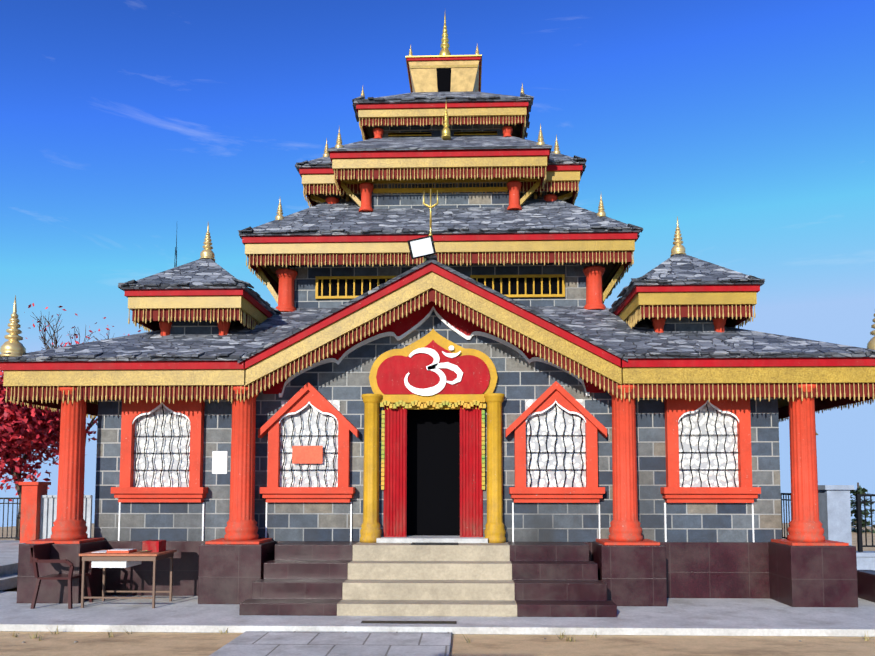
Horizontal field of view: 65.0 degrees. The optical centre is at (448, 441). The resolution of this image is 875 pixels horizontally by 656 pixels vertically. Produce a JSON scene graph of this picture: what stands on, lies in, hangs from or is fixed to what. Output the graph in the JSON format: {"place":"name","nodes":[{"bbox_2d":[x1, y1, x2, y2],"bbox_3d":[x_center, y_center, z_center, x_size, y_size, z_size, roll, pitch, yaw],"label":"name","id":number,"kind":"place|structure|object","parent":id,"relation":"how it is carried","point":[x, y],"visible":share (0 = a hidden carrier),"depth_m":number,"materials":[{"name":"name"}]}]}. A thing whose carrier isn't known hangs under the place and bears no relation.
{"place":"outdoors","nodes":[
{"label":"outdoors","id":0,"kind":"place"},
{"bbox_2d":[0,540,874,655],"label":"paving","id":1,"kind":"structure","parent":0,"point":[270,635],"depth_m":8.61,"materials":[{"name":"grey stone"}]},
{"bbox_2d":[30,543,92,608],"bbox_3d":[-5.596,1.924,9.935,0.632,0.885,0.580,0,-4,2],"label":"chair","id":2,"kind":"object","parent":1,"relation":"on","point":[39,553],"visible":0.71,"depth_m":9.70,"materials":[{"name":"plastic"}]},
{"bbox_2d":[79,540,176,607],"bbox_3d":[-4.670,1.904,10.011,1.120,0.924,0.660,0,-4,2],"label":"table","id":3,"kind":"object","parent":1,"relation":"on","point":[154,551],"visible":1,"depth_m":9.77,"materials":[{"name":"brown wood"}]},
{"bbox_2d":[239,535,616,616],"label":"steps","id":4,"kind":"structure","parent":1,"relation":"on","point":[409,575],"depth_m":9.70,"materials":[{"name":"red stone"}]},
{"bbox_2d":[17,538,874,606],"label":"plinth","id":5,"kind":"structure","parent":1,"relation":"on","point":[649,572],"depth_m":10.09,"materials":[{"name":"red stone"}]},
{"bbox_2d":[50,384,824,541],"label":"columns","id":6,"kind":"structure","parent":5,"relation":"on","point":[69,523],"depth_m":10.39,"materials":[{"name":"red paint"}]},
{"bbox_2d":[0,523,874,655],"bbox_3d":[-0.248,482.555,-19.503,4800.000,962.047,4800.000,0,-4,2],"label":"ground","id":7,"kind":"structure","parent":0,"point":[138,644],"depth_m":7.78,"materials":[{"name":"beige soil"}]},
{"bbox_2d":[0,370,96,539],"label":"red leaf tree","id":8,"kind":"object","parent":7,"relation":"on","point":[25,431],"visible":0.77,"depth_m":17.02,"materials":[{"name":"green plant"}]},
{"bbox_2d":[24,302,140,445],"bbox_3d":[-10.190,-0.322,19.920,2.834,6.767,4.279,-3,-5,38],"label":"bare tree","id":9,"kind":"object","parent":7,"relation":"on","point":[54,338],"visible":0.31,"depth_m":18.95,"materials":[{"name":"brown plant"}]},
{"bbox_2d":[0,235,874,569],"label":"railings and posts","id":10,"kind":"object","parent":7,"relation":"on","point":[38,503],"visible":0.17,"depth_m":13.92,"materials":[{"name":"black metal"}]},
{"bbox_2d":[9,626,871,642],"bbox_3d":[-0.348,2.018,4.454,18.765,0.158,7.812,0,-4,2],"label":"ground debris","id":11,"kind":"object","parent":7,"relation":"on","point":[570,640],"visible":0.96,"depth_m":8.09,"materials":[{"name":"brown plant"}]},
{"bbox_2d":[850,482,874,532],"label":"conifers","id":12,"kind":"object","parent":7,"relation":"on","point":[859,490],"visible":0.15,"depth_m":26.15,"materials":[{"name":"green plant"}]},
{"bbox_2d":[0,0,874,526],"label":"sky","id":13,"kind":"structure","parent":0,"point":[128,127],"materials":[{"name":"blue"}]},
{"bbox_2d":[94,310,781,541],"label":"walls","id":14,"kind":"structure","parent":0,"point":[433,472],"depth_m":10.91,"materials":[{"name":"stone"}]},
{"bbox_2d":[237,255,627,401],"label":"entrance gable","id":15,"kind":"structure","parent":14,"relation":"on","point":[403,305],"depth_m":10.44,"materials":[{"name":"gold paint"}]},
{"bbox_2d":[407,235,435,259],"bbox_3d":[-0.408,-2.923,10.332,0.436,0.373,0.282,0,-4,2],"label":"floodlight","id":16,"kind":"object","parent":15,"relation":"attached to","point":[423,247],"visible":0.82,"depth_m":10.24,"materials":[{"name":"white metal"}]},
{"bbox_2d":[360,329,505,542],"bbox_3d":[-0.250,-0.124,10.765,2.270,3.367,0.340,0,-4,2],"label":"door","id":17,"kind":"structure","parent":14,"relation":"attached to","point":[432,369],"depth_m":10.79,"materials":[{"name":"red paint"}]},
{"bbox_2d":[111,381,760,541],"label":"windows","id":18,"kind":"structure","parent":14,"relation":"attached to","point":[709,493],"depth_m":10.76,"materials":[{"name":"red paint"}]},
{"bbox_2d":[0,57,874,421],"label":"tier walls and eaves","id":19,"kind":"structure","parent":14,"relation":"on","point":[548,269],"depth_m":13.20,"materials":[{"name":"gold paint"}]},
{"bbox_2d":[0,55,874,371],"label":"slate roofs","id":20,"kind":"structure","parent":19,"relation":"on","point":[606,327],"depth_m":12.74,"materials":[{"name":"grey stone"}]},
{"bbox_2d":[0,14,874,356],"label":"finials","id":21,"kind":"object","parent":20,"relation":"on","point":[14,346],"visible":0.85,"depth_m":12.15,"materials":[{"name":"gold metal"}]},
{"bbox_2d":[118,254,764,357],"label":"corner roof turrets","id":22,"kind":"object","parent":20,"relation":"on","point":[679,292],"visible":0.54,"depth_m":11.27,"materials":[{"name":"grey paint"}]}
]}

